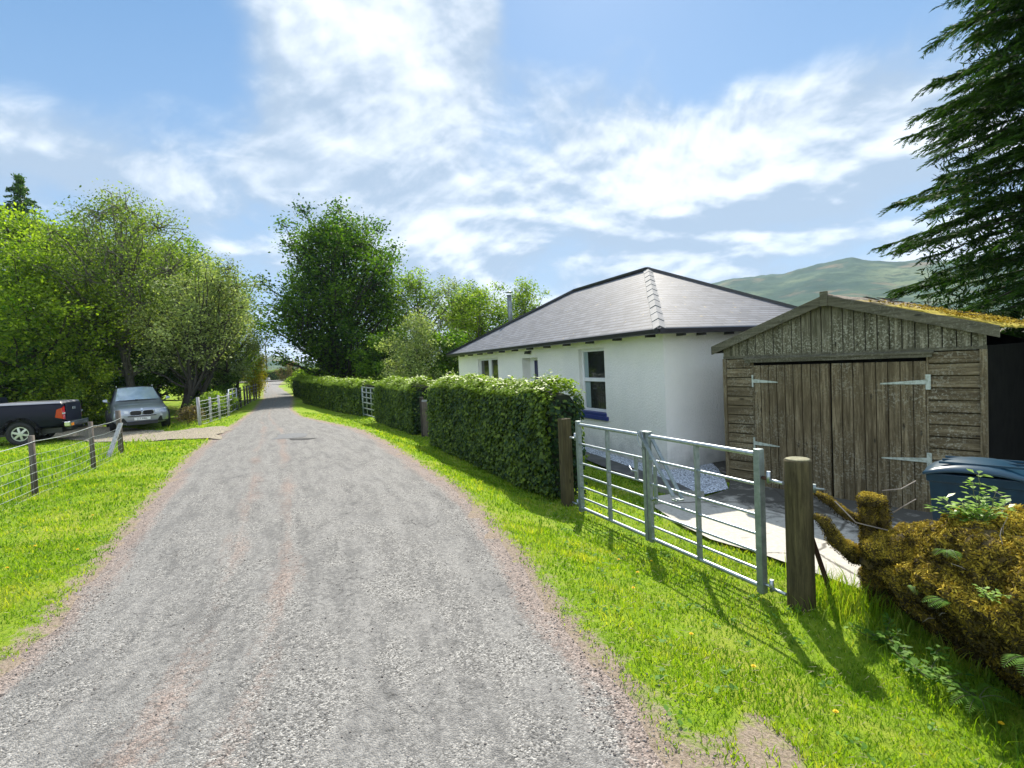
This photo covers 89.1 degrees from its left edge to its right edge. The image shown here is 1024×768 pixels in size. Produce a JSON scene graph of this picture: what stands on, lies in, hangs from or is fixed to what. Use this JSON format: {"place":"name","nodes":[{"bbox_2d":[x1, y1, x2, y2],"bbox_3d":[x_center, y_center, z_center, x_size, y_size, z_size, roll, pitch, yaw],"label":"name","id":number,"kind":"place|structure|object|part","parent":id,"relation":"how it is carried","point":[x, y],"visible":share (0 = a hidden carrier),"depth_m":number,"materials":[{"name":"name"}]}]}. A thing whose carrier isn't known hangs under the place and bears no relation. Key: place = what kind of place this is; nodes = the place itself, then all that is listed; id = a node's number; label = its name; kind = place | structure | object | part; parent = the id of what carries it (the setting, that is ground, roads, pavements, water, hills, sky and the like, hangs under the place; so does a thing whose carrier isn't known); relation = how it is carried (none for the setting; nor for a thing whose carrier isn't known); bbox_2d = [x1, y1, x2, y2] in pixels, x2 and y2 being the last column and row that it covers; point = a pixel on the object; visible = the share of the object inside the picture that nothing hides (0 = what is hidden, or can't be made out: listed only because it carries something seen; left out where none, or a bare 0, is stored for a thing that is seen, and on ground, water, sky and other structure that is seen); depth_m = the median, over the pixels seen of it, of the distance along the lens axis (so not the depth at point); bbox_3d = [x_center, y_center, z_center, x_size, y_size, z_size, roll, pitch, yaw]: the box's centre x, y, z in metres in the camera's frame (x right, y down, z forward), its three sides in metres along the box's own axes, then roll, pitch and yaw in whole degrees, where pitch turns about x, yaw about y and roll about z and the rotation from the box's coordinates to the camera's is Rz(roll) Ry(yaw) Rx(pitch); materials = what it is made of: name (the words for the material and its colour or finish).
{"place":"outdoors","nodes":[
{"label":"outdoors","id":0,"kind":"place"},
{"bbox_2d":[0,380,665,767],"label":"road","id":1,"kind":"structure","parent":0,"point":[238,470],"depth_m":3.18,"materials":[{"name":"grey gravel"}]},
{"bbox_2d":[274,433,307,438],"bbox_3d":[-5.809,1.359,13.674,0.853,0.003,1.217,-4,3,-26],"label":"road patch","id":2,"kind":"object","parent":1,"relation":"on","point":[293,435],"visible":1,"depth_m":13.64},
{"bbox_2d":[0,478,724,764],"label":"loose chippings","id":3,"kind":"object","parent":1,"relation":"on","point":[609,746],"visible":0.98,"depth_m":3.21,"materials":[{"name":"grey gravel"}]},
{"bbox_2d":[0,487,1004,767],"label":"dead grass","id":4,"kind":"structure","parent":0,"point":[646,639],"depth_m":3.26,"materials":[{"name":"plant"}]},
{"bbox_2d":[0,368,1023,767],"bbox_3d":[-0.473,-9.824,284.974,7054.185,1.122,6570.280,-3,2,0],"label":"ground","id":5,"kind":"structure","parent":0,"point":[756,754],"depth_m":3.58,"materials":[{"name":"green plant"}]},
{"bbox_2d":[0,173,45,270],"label":"conifer","id":6,"kind":"object","parent":5,"relation":"on","point":[20,189],"visible":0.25,"depth_m":48.48,"materials":[{"name":"green plant"}]},
{"bbox_2d":[0,351,79,401],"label":"bush","id":7,"kind":"object","parent":5,"relation":"on","point":[11,385],"visible":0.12,"depth_m":23.20,"materials":[{"name":"green plant"}]},
{"bbox_2d":[0,397,88,445],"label":"pickup truck","id":8,"kind":"object","parent":5,"relation":"on","point":[20,422],"visible":0.98,"depth_m":17.51,"materials":[{"name":"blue metal"}]},
{"bbox_3d":[-18.629,0.748,18.150,1.700,0.560,0.165,-4,2,-23],"label":"side window","id":9,"kind":"part","parent":8,"relation":"part of","materials":[{"name":"black glass"}]},
{"bbox_2d":[0,202,108,373],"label":"broadleaf tree","id":10,"kind":"object","parent":5,"relation":"on","point":[14,230],"visible":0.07,"depth_m":31.29,"materials":[{"name":"green plant"}]},
{"bbox_2d":[0,355,121,423],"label":"bush","id":11,"kind":"object","parent":5,"relation":"on","point":[79,392],"visible":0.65,"depth_m":22.55,"materials":[{"name":"green plant"}]},
{"bbox_2d":[0,410,123,510],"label":"wire fence","id":12,"kind":"object","parent":5,"relation":"on","point":[33,464],"visible":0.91,"depth_m":8.62,"materials":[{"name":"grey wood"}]},
{"bbox_2d":[0,234,155,402],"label":"broadleaf tree","id":13,"kind":"object","parent":5,"relation":"on","point":[23,330],"visible":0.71,"depth_m":22.47,"materials":[{"name":"green plant"}]},
{"bbox_2d":[0,203,156,364],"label":"broadleaf tree","id":14,"kind":"object","parent":5,"relation":"on","point":[33,239],"visible":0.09,"depth_m":28.63,"materials":[{"name":"green plant"}]},
{"bbox_2d":[80,398,107,424],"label":"bush","id":15,"kind":"object","parent":5,"relation":"on","point":[99,419],"visible":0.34,"depth_m":23.78,"materials":[{"name":"green plant"}]},
{"bbox_2d":[0,181,210,386],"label":"broadleaf tree","id":16,"kind":"object","parent":5,"relation":"on","point":[120,270],"visible":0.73,"depth_m":24.87,"materials":[{"name":"green plant"}]},
{"bbox_2d":[106,423,122,456],"bbox_3d":[-9.089,1.284,11.893,0.102,0.744,0.532,-3,2,-5],"label":"loose board","id":17,"kind":"object","parent":5,"relation":"on","point":[116,435],"visible":0.76,"depth_m":11.90,"materials":[{"name":"grey wood"}]},
{"bbox_2d":[65,178,175,384],"bbox_3d":[-24.169,-5.534,32.177,7.028,14.139,6.025,-3,2,0],"label":"broadleaf tree","id":18,"kind":"object","parent":5,"relation":"on","point":[115,197],"visible":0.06,"depth_m":31.81,"materials":[{"name":"green plant"}]},
{"bbox_2d":[87,355,165,412],"bbox_3d":[-21.490,0.138,28.685,3.934,3.624,4.951,-3,2,0],"label":"bush","id":19,"kind":"object","parent":5,"relation":"on","point":[121,380],"visible":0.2,"depth_m":28.45,"materials":[{"name":"green plant"}]},
{"bbox_2d":[62,286,196,400],"bbox_3d":[-23.397,-2.224,33.095,8.951,8.421,9.332,-4,3,-29],"label":"broadleaf tree","id":20,"kind":"object","parent":5,"relation":"on","point":[159,387],"visible":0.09,"depth_m":31.29,"materials":[{"name":"green plant"}]},
{"bbox_2d":[74,235,204,375],"bbox_3d":[-26.721,-4.717,38.117,10.273,12.604,10.020,-3,2,0],"label":"broadleaf tree","id":21,"kind":"object","parent":5,"relation":"on","point":[143,257],"depth_m":36.69,"materials":[{"name":"green plant"}]},
{"bbox_2d":[52,425,234,441],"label":"gravel drive","id":22,"kind":"structure","parent":5,"relation":"on","point":[211,432],"depth_m":18.18,"materials":[{"name":"beige gravel"}]},
{"bbox_2d":[102,385,170,431],"bbox_3d":[-16.031,0.949,22.175,2.286,1.765,4.922,-5,3,-40],"label":"parked car","id":23,"kind":"object","parent":22,"relation":"on","point":[136,405],"visible":0.97,"depth_m":20.88,"materials":[{"name":"silver metal"}]},
{"bbox_3d":[-17.040,0.524,22.065,0.205,0.540,2.900,-5,3,-40],"label":"side window","id":24,"kind":"part","parent":23,"relation":"part of","materials":[{"name":"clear glass"}]},
{"bbox_2d":[114,229,251,398],"bbox_3d":[-19.853,-3.891,31.552,7.119,11.066,7.667,-3,2,0],"label":"broadleaf tree","id":25,"kind":"object","parent":5,"relation":"on","point":[197,242],"visible":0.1,"depth_m":31.25,"materials":[{"name":"green plant"}]},
{"bbox_2d":[170,403,209,425],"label":"bush","id":26,"kind":"object","parent":5,"relation":"on","point":[188,411],"visible":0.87,"depth_m":20.64,"materials":[{"name":"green plant"}]},
{"bbox_2d":[113,246,267,420],"bbox_3d":[-14.797,-2.225,25.114,6.552,8.304,6.282,-2,2,19],"label":"willow tree","id":27,"kind":"object","parent":5,"relation":"on","point":[196,314],"visible":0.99,"depth_m":24.16,"materials":[{"name":"green plant"}]},
{"bbox_2d":[159,347,237,395],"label":"broadleaf tree","id":28,"kind":"object","parent":5,"relation":"on","point":[183,375],"visible":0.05,"depth_m":30.17,"materials":[{"name":"green plant"}]},
{"bbox_2d":[165,371,242,411],"bbox_3d":[-15.680,0.488,26.865,3.525,2.464,3.286,-1,3,35],"label":"bush","id":29,"kind":"object","parent":5,"relation":"on","point":[178,390],"visible":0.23,"depth_m":26.54,"materials":[{"name":"green plant"}]},
{"bbox_2d":[183,389,239,417],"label":"bush","id":30,"kind":"object","parent":5,"relation":"on","point":[213,394],"visible":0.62,"depth_m":23.39,"materials":[{"name":"green plant"}]},
{"bbox_2d":[196,393,229,425],"bbox_3d":[-12.067,1.088,21.132,0.162,1.285,3.158,-3,2,-10],"label":"fence","id":31,"kind":"object","parent":5,"relation":"on","point":[198,404],"visible":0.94,"depth_m":20.60,"materials":[{"name":"grey wood"}]},
{"bbox_2d":[165,288,268,407],"bbox_3d":[-15.692,-1.816,27.171,5.290,6.790,5.251,-3,2,0],"label":"broadleaf tree","id":32,"kind":"object","parent":5,"relation":"on","point":[237,364],"visible":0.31,"depth_m":27.36,"materials":[{"name":"green plant"}]},
{"bbox_2d":[227,388,237,413],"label":"field gate","id":33,"kind":"structure","parent":5,"relation":"on","point":[232,399],"depth_m":24.37,"materials":[{"name":"metal"}]},
{"bbox_2d":[204,272,275,401],"bbox_3d":[-18.431,-3.020,33.911,5.915,9.157,4.998,-3,2,0],"label":"broadleaf tree","id":34,"kind":"object","parent":5,"relation":"on","point":[250,358],"visible":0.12,"depth_m":34.11,"materials":[{"name":"green plant"}]},
{"bbox_2d":[164,367,325,384],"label":"hedge","id":35,"kind":"object","parent":5,"relation":"on","point":[273,376],"visible":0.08,"depth_m":90.03,"materials":[{"name":"green plant"}]},
{"bbox_2d":[236,383,259,409],"bbox_3d":[-16.007,0.710,31.709,0.217,1.386,11.885,-4,2,-21],"label":"wire fence","id":36,"kind":"object","parent":5,"relation":"on","point":[255,390],"visible":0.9,"depth_m":30.79,"materials":[{"name":"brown wood"}]},
{"bbox_2d":[239,341,271,398],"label":"golden shrub","id":37,"kind":"object","parent":5,"relation":"on","point":[259,383],"visible":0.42,"depth_m":36.30,"materials":[{"name":"green plant"}]},
{"bbox_2d":[272,360,299,382],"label":"bush","id":38,"kind":"object","parent":5,"relation":"on","point":[289,370],"visible":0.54,"depth_m":67.40,"materials":[{"name":"green plant"}]},
{"bbox_2d":[283,368,316,390],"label":"bush","id":39,"kind":"object","parent":5,"relation":"on","point":[296,374],"visible":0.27,"depth_m":41.96,"materials":[{"name":"green plant"}]},
{"bbox_2d":[291,375,315,399],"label":"hedge","id":40,"kind":"object","parent":5,"relation":"on","point":[296,384],"visible":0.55,"depth_m":34.32,"materials":[{"name":"green plant"}]},
{"bbox_2d":[300,375,376,415],"bbox_3d":[-8.549,0.418,25.334,1.434,1.808,9.994,-4,3,-35],"label":"hedge","id":41,"kind":"object","parent":5,"relation":"on","point":[336,394],"visible":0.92,"depth_m":23.62,"materials":[{"name":"green plant"}]},
{"bbox_2d":[242,192,438,379],"bbox_3d":[-12.342,-6.080,38.194,12.992,14.334,12.678,-1,3,34],"label":"sycamore tree","id":42,"kind":"object","parent":5,"relation":"on","point":[336,245],"visible":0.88,"depth_m":35.45,"materials":[{"name":"green plant"}]},
{"bbox_2d":[361,387,374,417],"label":"field gate","id":43,"kind":"structure","parent":5,"relation":"on","point":[366,397],"depth_m":20.23,"materials":[{"name":"silver metal"}]},
{"bbox_2d":[346,325,423,383],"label":"broadleaf tree","id":44,"kind":"object","parent":5,"relation":"on","point":[376,367],"visible":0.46,"depth_m":32.19,"materials":[{"name":"green plant"}]},
{"bbox_2d":[369,375,434,434],"bbox_3d":[-3.465,0.578,16.922,1.303,1.784,4.710,-4,3,-29],"label":"hedge","id":45,"kind":"object","parent":5,"relation":"on","point":[395,399],"visible":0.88,"depth_m":15.82,"materials":[{"name":"green plant"}]},
{"bbox_2d":[367,308,458,379],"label":"broadleaf tree","id":46,"kind":"object","parent":5,"relation":"on","point":[418,327],"visible":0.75,"depth_m":27.35,"materials":[{"name":"green plant"}]},
{"bbox_2d":[385,265,455,374],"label":"broadleaf tree","id":47,"kind":"object","parent":5,"relation":"on","point":[413,285],"visible":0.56,"depth_m":36.44,"materials":[{"name":"green plant"}]},
{"bbox_2d":[419,397,431,436],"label":"wooden gate post","id":48,"kind":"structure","parent":5,"relation":"on","point":[424,420],"depth_m":14.37,"materials":[{"name":"grey wood"}]},
{"bbox_2d":[407,328,472,384],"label":"broadleaf tree","id":49,"kind":"object","parent":5,"relation":"on","point":[457,342],"visible":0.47,"depth_m":28.01,"materials":[{"name":"green plant"}]},
{"bbox_2d":[424,272,473,371],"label":"broadleaf tree","id":50,"kind":"object","parent":5,"relation":"on","point":[453,287],"visible":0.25,"depth_m":37.32,"materials":[{"name":"green plant"}]},
{"bbox_2d":[434,281,490,371],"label":"broadleaf tree","id":51,"kind":"object","parent":5,"relation":"on","point":[461,308],"visible":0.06,"depth_m":41.25,"materials":[{"name":"green plant"}]},
{"bbox_2d":[440,278,524,340],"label":"broadleaf tree","id":52,"kind":"object","parent":5,"relation":"on","point":[478,327],"visible":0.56,"depth_m":33.13,"materials":[{"name":"green plant"}]},
{"bbox_2d":[0,487,983,767],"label":"weeds","id":53,"kind":"object","parent":5,"relation":"on","point":[748,643],"visible":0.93,"depth_m":3.42,"materials":[{"name":"green plant"}]},
{"bbox_2d":[422,369,588,499],"bbox_3d":[-0.525,0.686,10.394,0.998,1.999,6.515,-4,3,-25],"label":"hedge","id":54,"kind":"object","parent":5,"relation":"on","point":[506,428],"visible":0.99,"depth_m":8.65,"materials":[{"name":"green plant"}]},
{"bbox_2d":[494,276,551,324],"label":"broadleaf tree","id":55,"kind":"object","parent":5,"relation":"on","point":[522,299],"visible":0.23,"depth_m":35.26,"materials":[{"name":"green plant"}]},
{"bbox_2d":[557,418,574,506],"bbox_3d":[0.759,1.202,7.255,0.140,1.450,0.140,-4,3,-24],"label":"gate post","id":56,"kind":"object","parent":5,"relation":"on","point":[566,463],"visible":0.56,"depth_m":7.19,"materials":[{"name":"brown wood"}]},
{"bbox_2d":[569,421,648,540],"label":"field gate","id":57,"kind":"structure","parent":5,"relation":"on","point":[581,499],"depth_m":6.18,"materials":[{"name":"metal"}]},
{"bbox_2d":[446,267,797,469],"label":"cottage","id":58,"kind":"structure","parent":5,"relation":"on","point":[630,351],"depth_m":10.34,"materials":[{"name":"paint"}]},
{"bbox_2d":[480,358,498,380],"bbox_3d":[-0.750,-0.179,17.296,0.185,1.350,2.080,-4,2,-22],"label":"window","id":59,"kind":"structure","parent":58,"relation":"in","point":[489,366],"depth_m":17.29,"materials":[{"name":"white glass"}]},
{"bbox_2d":[530,358,537,382],"bbox_3d":[0.782,0.333,14.292,0.060,2.120,1.020,-4,2,-22],"label":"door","id":60,"kind":"structure","parent":58,"relation":"in","point":[533,364],"depth_m":14.52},
{"bbox_2d":[580,348,608,420],"bbox_3d":[1.767,-0.008,11.239,0.185,1.510,1.200,-4,2,-22],"label":"window","id":61,"kind":"structure","parent":58,"relation":"in","point":[593,367],"depth_m":11.31,"materials":[{"name":"white glass"}]},
{"bbox_2d":[582,446,727,493],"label":"chippings","id":62,"kind":"object","parent":5,"relation":"on","point":[708,483],"visible":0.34,"depth_m":8.63,"materials":[{"name":"grey gravel"}]},
{"bbox_2d":[653,484,703,497],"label":"edging kerb","id":63,"kind":"structure","parent":5,"relation":"on","point":[666,491],"depth_m":7.40,"materials":[{"name":"concrete"}]},
{"bbox_2d":[783,456,823,612],"bbox_3d":[2.298,1.278,4.088,0.276,1.402,0.208,-3,2,0],"label":"gate post","id":64,"kind":"object","parent":5,"relation":"on","point":[800,488],"visible":0.88,"depth_m":4.00,"materials":[{"name":"brown wood"}]},
{"bbox_2d":[637,430,786,595],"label":"field gate","id":65,"kind":"structure","parent":64,"relation":"attached to","point":[761,584],"depth_m":4.77,"materials":[{"name":"metal"}]},
{"bbox_2d":[814,538,831,594],"bbox_3d":[2.447,1.343,4.181,0.311,0.860,0.022,-3,2,-8],"label":"iron bar","id":66,"kind":"object","parent":5,"relation":"on","point":[820,562],"visible":0.29,"depth_m":4.18,"materials":[{"name":"metal"}]},
{"bbox_2d":[779,549,922,643],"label":"long grass","id":67,"kind":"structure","parent":5,"relation":"on","point":[846,593],"depth_m":3.98,"materials":[{"name":"green plant"}]},
{"bbox_2d":[813,480,915,614],"bbox_3d":[2.750,1.313,4.067,0.876,1.077,0.368,-3,2,0],"label":"mossy stump","id":68,"kind":"object","parent":5,"relation":"on","point":[874,512],"visible":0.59,"depth_m":4.00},
{"bbox_2d":[711,291,1023,511],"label":"shed","id":69,"kind":"structure","parent":5,"relation":"on","point":[850,397],"depth_m":6.75,"materials":[{"name":"brown wood"}]},
{"bbox_2d":[751,364,832,496],"bbox_3d":[4.002,0.667,7.475,0.070,1.892,1.052,-5,3,-39],"label":"door","id":70,"kind":"structure","parent":69,"relation":"in","point":[792,403],"depth_m":7.40,"materials":[{"name":"brown wood"}]},
{"bbox_2d":[831,361,931,511],"bbox_3d":[4.683,0.668,6.627,0.070,1.892,1.073,-5,3,-39],"label":"door","id":71,"kind":"structure","parent":69,"relation":"in","point":[879,409],"depth_m":6.58,"materials":[{"name":"brown wood"}]},
{"bbox_2d":[844,612,913,653],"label":"leafy shoot","id":72,"kind":"object","parent":5,"relation":"on","point":[881,640],"visible":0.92,"depth_m":3.51,"materials":[{"name":"green plant"}]},
{"bbox_2d":[877,633,981,701],"bbox_3d":[2.479,1.673,3.071,0.319,0.169,0.635,-3,2,0],"label":"leafy shoot","id":73,"kind":"object","parent":5,"relation":"on","point":[928,674],"visible":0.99,"depth_m":3.06,"materials":[{"name":"green plant"}]},
{"bbox_2d":[868,0,1023,338],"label":"cedar tree","id":74,"kind":"object","parent":5,"relation":"on","point":[999,93],"visible":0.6,"depth_m":9.70,"materials":[{"name":"green plant"}]},
{"bbox_2d":[880,492,1023,697],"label":"mossy bank","id":75,"kind":"structure","parent":5,"relation":"on","point":[990,633],"depth_m":2.99,"materials":[{"name":"plant"}]},
{"bbox_2d":[856,519,936,582],"bbox_3d":[2.916,1.206,3.642,0.461,0.603,0.926,-4,2,-23],"label":"mossy log","id":76,"kind":"object","parent":75,"relation":"on","point":[879,552],"visible":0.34,"depth_m":3.74,"materials":[{"name":"green plant"}]},
{"bbox_2d":[908,585,921,592],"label":"fern","id":77,"kind":"object","parent":75,"relation":"on","point":[911,586],"visible":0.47,"depth_m":3.34,"materials":[{"name":"green plant"}]},
{"bbox_2d":[922,596,958,608],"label":"fern","id":78,"kind":"object","parent":75,"relation":"on","point":[939,601],"visible":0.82,"depth_m":2.99,"materials":[{"name":"green plant"}]},
{"bbox_2d":[933,549,961,560],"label":"fern","id":79,"kind":"object","parent":75,"relation":"on","point":[949,551],"visible":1,"depth_m":2.99,"materials":[{"name":"green plant"}]},
{"bbox_2d":[925,493,1016,522],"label":"leafy shoot","id":80,"kind":"object","parent":75,"relation":"on","point":[956,512],"visible":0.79,"depth_m":3.21,"materials":[{"name":"green plant"}]},
{"bbox_2d":[951,469,1010,524],"bbox_3d":[2.833,0.698,3.146,0.304,0.326,0.236,-4,3,-24],"label":"leafy shoot","id":81,"kind":"object","parent":75,"relation":"on","point":[979,508],"visible":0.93,"depth_m":3.16,"materials":[{"name":"green plant"}]},
{"bbox_2d":[973,584,1010,603],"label":"leafy shoot","id":82,"kind":"object","parent":75,"relation":"on","point":[983,591],"visible":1,"depth_m":2.75,"materials":[{"name":"green plant"}]},
{"bbox_2d":[1002,653,1023,675],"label":"fern","id":83,"kind":"object","parent":75,"relation":"on","point":[1020,659],"visible":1,"depth_m":2.49,"materials":[{"name":"green plant"}]},
{"bbox_2d":[941,679,1015,718],"bbox_3d":[2.536,1.697,2.816,0.319,0.046,0.306,-2,2,21],"label":"fern","id":84,"kind":"object","parent":5,"relation":"on","point":[972,699],"visible":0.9,"depth_m":2.81,"materials":[{"name":"green plant"}]},
{"bbox_2d":[0,0,1023,362],"label":"sky","id":85,"kind":"structure","parent":0,"point":[565,146],"materials":[{"name":"blue"}]},
{"bbox_2d":[95,257,1023,370],"bbox_3d":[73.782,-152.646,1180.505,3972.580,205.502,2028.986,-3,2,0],"label":"hills","id":86,"kind":"structure","parent":0,"point":[853,277],"depth_m":907.60,"materials":[{"name":"green plant"}]},
{"bbox_2d":[584,452,690,489],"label":"path","id":87,"kind":"structure","parent":0,"point":[616,466],"depth_m":9.26,"materials":[{"name":"grey concrete"}]},
{"bbox_2d":[653,461,932,588],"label":"driveway","id":88,"kind":"structure","parent":0,"point":[737,494],"depth_m":6.21,"materials":[{"name":"concrete"}]},
{"bbox_2d":[922,456,1023,522],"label":"wheelie bin","id":89,"kind":"object","parent":88,"relation":"on","point":[945,476],"visible":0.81,"depth_m":4.54,"materials":[{"name":"blue plastic"}]}
]}

